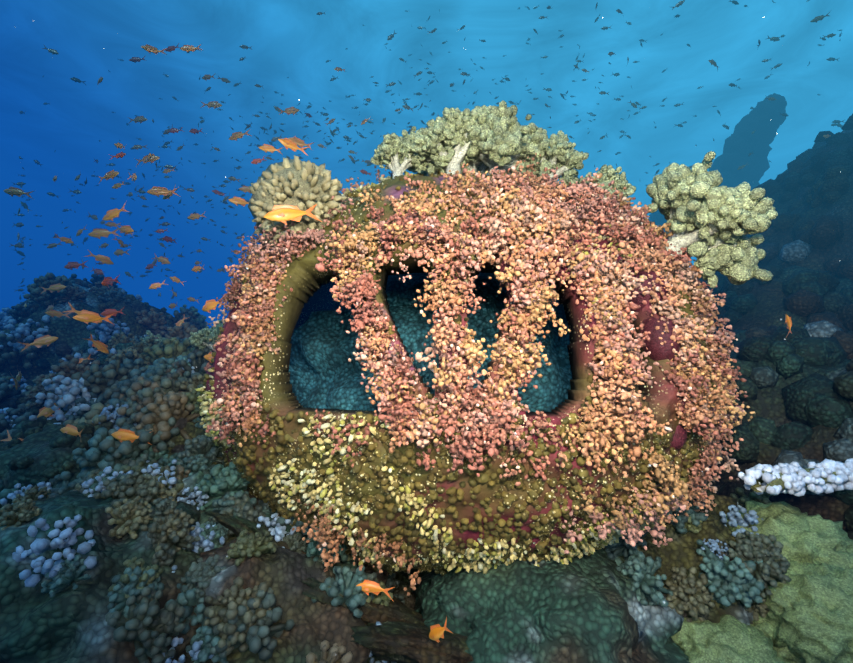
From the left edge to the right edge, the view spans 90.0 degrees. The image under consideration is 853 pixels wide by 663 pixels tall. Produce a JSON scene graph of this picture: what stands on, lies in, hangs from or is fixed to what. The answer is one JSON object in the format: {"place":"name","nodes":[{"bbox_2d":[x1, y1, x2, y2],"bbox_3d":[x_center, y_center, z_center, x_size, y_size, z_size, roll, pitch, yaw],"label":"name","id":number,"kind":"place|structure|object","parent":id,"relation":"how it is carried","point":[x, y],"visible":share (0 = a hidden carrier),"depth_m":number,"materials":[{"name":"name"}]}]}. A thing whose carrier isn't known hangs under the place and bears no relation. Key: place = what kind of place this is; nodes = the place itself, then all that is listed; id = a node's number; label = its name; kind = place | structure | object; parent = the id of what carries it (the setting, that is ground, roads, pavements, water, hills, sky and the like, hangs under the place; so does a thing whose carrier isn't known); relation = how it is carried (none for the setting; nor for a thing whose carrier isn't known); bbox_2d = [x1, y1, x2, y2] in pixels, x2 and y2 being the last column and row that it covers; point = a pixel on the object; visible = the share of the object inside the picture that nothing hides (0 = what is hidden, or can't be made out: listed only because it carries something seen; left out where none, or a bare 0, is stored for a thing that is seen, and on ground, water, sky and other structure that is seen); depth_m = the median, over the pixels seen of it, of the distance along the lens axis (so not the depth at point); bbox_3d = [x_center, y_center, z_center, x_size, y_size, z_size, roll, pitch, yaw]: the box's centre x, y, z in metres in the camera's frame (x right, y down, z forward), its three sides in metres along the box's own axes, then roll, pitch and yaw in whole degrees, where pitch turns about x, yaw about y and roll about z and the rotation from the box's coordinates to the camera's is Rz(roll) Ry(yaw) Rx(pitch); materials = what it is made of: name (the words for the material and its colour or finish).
{"place":"outdoors","nodes":[
{"label":"outdoors","id":0,"kind":"place"},
{"bbox_2d":[3,43,371,389],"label":"anthias","id":1,"kind":"object","parent":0,"point":[87,317],"visible":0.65,"depth_m":1.53,"materials":[{"name":"orange"}]},
{"bbox_2d":[0,101,791,642],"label":"anthias","id":2,"kind":"object","parent":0,"point":[280,213],"visible":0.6,"depth_m":1.20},
{"bbox_2d":[389,579,415,662],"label":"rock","id":3,"kind":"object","parent":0,"point":[410,600],"depth_m":1.09,"materials":[{"name":"brown stone"}]},
{"bbox_2d":[0,283,174,384],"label":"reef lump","id":4,"kind":"object","parent":3,"relation":"on","point":[72,333],"visible":0.06,"depth_m":1.81,"materials":[{"name":"blue stone"}]},
{"bbox_2d":[0,491,204,662],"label":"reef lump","id":5,"kind":"object","parent":3,"relation":"on","point":[37,625],"visible":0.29,"depth_m":0.65,"materials":[{"name":"teal stone"}]},
{"bbox_2d":[177,471,258,524],"bbox_3d":[-0.625,0.628,1.066,0.698,0.578,0.656,0,-5,2],"label":"reef lump","id":6,"kind":"object","parent":3,"relation":"on","point":[193,480],"depth_m":1.00,"materials":[{"name":"stone"}]},
{"bbox_2d":[184,523,370,662],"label":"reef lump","id":7,"kind":"object","parent":3,"relation":"on","point":[282,571],"visible":0.42,"depth_m":0.78,"materials":[{"name":"grey stone"}]},
{"bbox_2d":[204,510,405,606],"bbox_3d":[-0.243,0.556,0.983,0.599,0.070,0.216,38,-38,-16],"label":"rock slab","id":8,"kind":"object","parent":3,"relation":"on","point":[236,525],"visible":0.15,"depth_m":0.88,"materials":[{"name":"stone"}]},
{"bbox_2d":[259,500,398,585],"bbox_3d":[-0.339,0.623,1.140,0.590,0.508,0.630,0,-5,2],"label":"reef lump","id":9,"kind":"object","parent":3,"relation":"on","point":[268,512],"depth_m":0.98,"materials":[{"name":"black stone"}]},
{"bbox_2d":[300,577,424,624],"bbox_3d":[-0.104,0.602,0.908,0.594,0.070,0.227,33,-36,-17],"label":"rock slab","id":10,"kind":"object","parent":3,"relation":"on","point":[380,613],"visible":0.19,"depth_m":0.82,"materials":[{"name":"brown stone"}]},
{"bbox_2d":[0,272,790,662],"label":"finger corals","id":11,"kind":"object","parent":3,"relation":"on","point":[236,614],"visible":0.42,"depth_m":0.86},
{"bbox_2d":[41,353,152,407],"bbox_3d":[-1.101,0.427,1.772,0.818,0.736,0.884,0,-5,2],"label":"reef lump","id":12,"kind":"object","parent":11,"relation":"on","point":[102,366],"depth_m":1.49,"materials":[{"name":"stone"}]},
{"bbox_2d":[167,420,198,453],"bbox_3d":[-0.757,0.423,1.470,0.605,0.569,0.674,0,-5,2],"label":"reef lump","id":13,"kind":"object","parent":11,"relation":"on","point":[190,428],"depth_m":1.19,"materials":[{"name":"stone"}]},
{"bbox_2d":[156,428,228,467],"bbox_3d":[-0.582,0.565,1.328,0.685,0.586,0.664,0,-5,2],"label":"reef lump","id":14,"kind":"object","parent":11,"relation":"on","point":[199,431],"depth_m":1.14,"materials":[{"name":"stone"}]},
{"bbox_2d":[351,621,472,662],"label":"rock slab","id":15,"kind":"object","parent":3,"relation":"on","point":[398,641],"visible":0.62,"depth_m":0.75,"materials":[{"name":"brown stone"}]},
{"bbox_2d":[396,568,429,584],"bbox_3d":[0.147,0.679,1.467,0.805,0.437,0.775,0,-5,2],"label":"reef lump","id":16,"kind":"object","parent":3,"relation":"on","point":[403,576],"depth_m":1.12,"materials":[{"name":"black stone"}]},
{"bbox_2d":[0,114,852,539],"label":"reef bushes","id":17,"kind":"object","parent":3,"relation":"on","point":[816,398],"visible":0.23,"depth_m":1.27,"materials":[{"name":"grey"}]},
{"bbox_2d":[0,289,852,662],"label":"xenia pompoms","id":18,"kind":"object","parent":3,"relation":"on","point":[794,477],"visible":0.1,"depth_m":0.91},
{"bbox_2d":[0,410,111,503],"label":"rock","id":19,"kind":"object","parent":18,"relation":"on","point":[35,446],"visible":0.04,"depth_m":1.07,"materials":[{"name":"teal stone"}]},
{"bbox_2d":[203,129,836,492],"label":"coral stalks","id":20,"kind":"object","parent":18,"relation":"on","point":[685,238],"visible":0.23,"depth_m":1.13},
{"bbox_2d":[139,100,777,351],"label":"broccoli coral tips","id":21,"kind":"object","parent":20,"relation":"attached to","point":[696,197],"visible":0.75,"depth_m":1.05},
{"bbox_2d":[671,614,793,662],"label":"porites head","id":22,"kind":"object","parent":18,"relation":"attached to","point":[727,638],"visible":0.65,"depth_m":0.78},
{"bbox_2d":[725,500,852,568],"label":"porites head","id":23,"kind":"object","parent":18,"relation":"attached to","point":[797,533],"visible":0.35,"depth_m":0.88},
{"bbox_2d":[288,273,572,411],"bbox_3d":[0.082,0.226,1.669,1.330,1.018,1.112,0,-5,2],"label":"coral","id":24,"kind":"object","parent":3,"relation":"on","point":[325,373],"visible":0.21,"depth_m":1.28,"materials":[{"name":"teal"}]},
{"bbox_2d":[204,174,714,569],"bbox_3d":[0.095,0.046,1.465,1.507,1.078,1.496,0,-5,2],"label":"overgrown cage","id":25,"kind":"object","parent":3,"relation":"on","point":[309,283],"visible":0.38,"depth_m":0.81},
{"bbox_2d":[199,170,716,575],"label":"turf lumps","id":26,"kind":"object","parent":25,"relation":"attached to","point":[542,528],"visible":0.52,"depth_m":0.77,"materials":[{"name":"plant"}]},
{"bbox_2d":[248,159,686,449],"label":"coral heads","id":27,"kind":"object","parent":25,"relation":"attached to","point":[657,349],"visible":0.19,"depth_m":0.86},
{"bbox_2d":[196,153,755,595],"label":"soft coral nubs","id":28,"kind":"object","parent":25,"relation":"attached to","point":[511,220],"visible":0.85,"depth_m":0.79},
{"bbox_2d":[412,547,690,662],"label":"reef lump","id":29,"kind":"object","parent":3,"relation":"on","point":[587,609],"visible":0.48,"depth_m":0.79,"materials":[{"name":"teal stone"}]},
{"bbox_2d":[604,481,753,624],"bbox_3d":[0.589,0.659,1.132,0.686,0.649,0.673,0,-5,2],"label":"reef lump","id":30,"kind":"object","parent":3,"relation":"on","point":[679,550],"visible":0.06,"depth_m":0.92,"materials":[{"name":"green stone"}]},
{"bbox_2d":[753,612,804,662],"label":"porites head","id":31,"kind":"object","parent":30,"relation":"on","point":[763,626],"visible":0.06,"depth_m":0.80},
{"bbox_2d":[761,559,852,662],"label":"porites head","id":32,"kind":"object","parent":31,"relation":"on","point":[809,616],"visible":0.83,"depth_m":0.76},
{"bbox_2d":[707,358,852,531],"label":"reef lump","id":33,"kind":"object","parent":3,"relation":"on","point":[768,403],"visible":0.06,"depth_m":1.12,"materials":[{"name":"stone"}]},
{"bbox_2d":[709,278,842,330],"bbox_3d":[1.539,0.388,1.817,1.131,1.255,1.304,0,-5,2],"label":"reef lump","id":34,"kind":"object","parent":33,"relation":"on","point":[768,309],"visible":0.04,"depth_m":1.53,"materials":[{"name":"teal stone"}]},
{"bbox_2d":[748,171,852,278],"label":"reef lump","id":35,"kind":"object","parent":3,"relation":"on","point":[817,259],"visible":0.02,"depth_m":1.78,"materials":[{"name":"blue stone"}]},
{"bbox_2d":[770,129,852,208],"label":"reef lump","id":36,"kind":"object","parent":3,"relation":"on","point":[815,149],"visible":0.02,"depth_m":2.23,"materials":[{"name":"blue stone"}]},
{"bbox_2d":[0,0,852,327],"label":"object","id":37,"kind":"structure","parent":0,"point":[286,38],"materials":[{"name":"blue liquid"}]},
{"bbox_2d":[9,0,844,303],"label":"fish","id":38,"kind":"object","parent":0,"point":[347,138],"visible":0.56,"depth_m":3.79},
{"bbox_2d":[33,17,840,603],"bbox_3d":[0.010,-0.120,1.687,2.370,2.371,2.447,4,-6,-43],"label":"backscatter","id":39,"kind":"object","parent":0,"point":[247,267],"visible":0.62,"depth_m":0.41,"materials":[{"name":"white"}]},
{"bbox_2d":[709,152,769,184],"bbox_3d":[3.642,-1.910,5.006,0.538,0.591,0.545,0,-5,2],"label":"pinnacle","id":40,"kind":"object","parent":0,"point":[732,162],"visible":0.4,"depth_m":4.82,"materials":[{"name":"blue stone"}]},
{"bbox_2d":[649,184,720,239],"bbox_3d":[3.499,-1.514,5.372,1.251,0.645,1.201,0,-5,2],"label":"rock","id":41,"kind":"object","parent":40,"relation":"attached to","point":[657,217],"visible":0.08,"depth_m":5.40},
{"bbox_2d":[710,164,759,190],"bbox_3d":[3.609,-1.679,5.109,0.663,0.758,0.658,0,-5,2],"label":"pinnacle","id":42,"kind":"object","parent":41,"relation":"on","point":[731,180],"visible":0.1,"depth_m":4.84,"materials":[{"name":"blue stone"}]},
{"bbox_2d":[723,130,771,165],"bbox_3d":[3.678,-2.094,4.909,0.457,0.505,0.440,-3,-5,29],"label":"pinnacle","id":43,"kind":"object","parent":40,"relation":"on","point":[759,149],"visible":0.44,"depth_m":4.75,"materials":[{"name":"blue stone"}]},
{"bbox_2d":[733,114,779,143],"bbox_3d":[3.702,-2.251,4.796,0.407,0.437,0.436,0,-5,2],"label":"pinnacle","id":44,"kind":"object","parent":40,"relation":"on","point":[746,125],"visible":0.44,"depth_m":4.68,"materials":[{"name":"blue stone"}]},
{"bbox_2d":[749,101,785,125],"bbox_3d":[3.753,-2.377,4.710,0.332,0.374,0.320,2,-5,-28],"label":"pinnacle","id":45,"kind":"object","parent":44,"relation":"on","point":[766,111],"visible":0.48,"depth_m":4.60,"materials":[{"name":"blue stone"}]},
{"bbox_2d":[761,93,786,112],"bbox_3d":[3.771,-2.443,4.655,0.244,0.264,0.250,0,-5,2],"label":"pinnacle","id":46,"kind":"object","parent":45,"relation":"on","point":[780,101],"visible":0.4,"depth_m":4.56,"materials":[{"name":"blue stone"}]}
]}

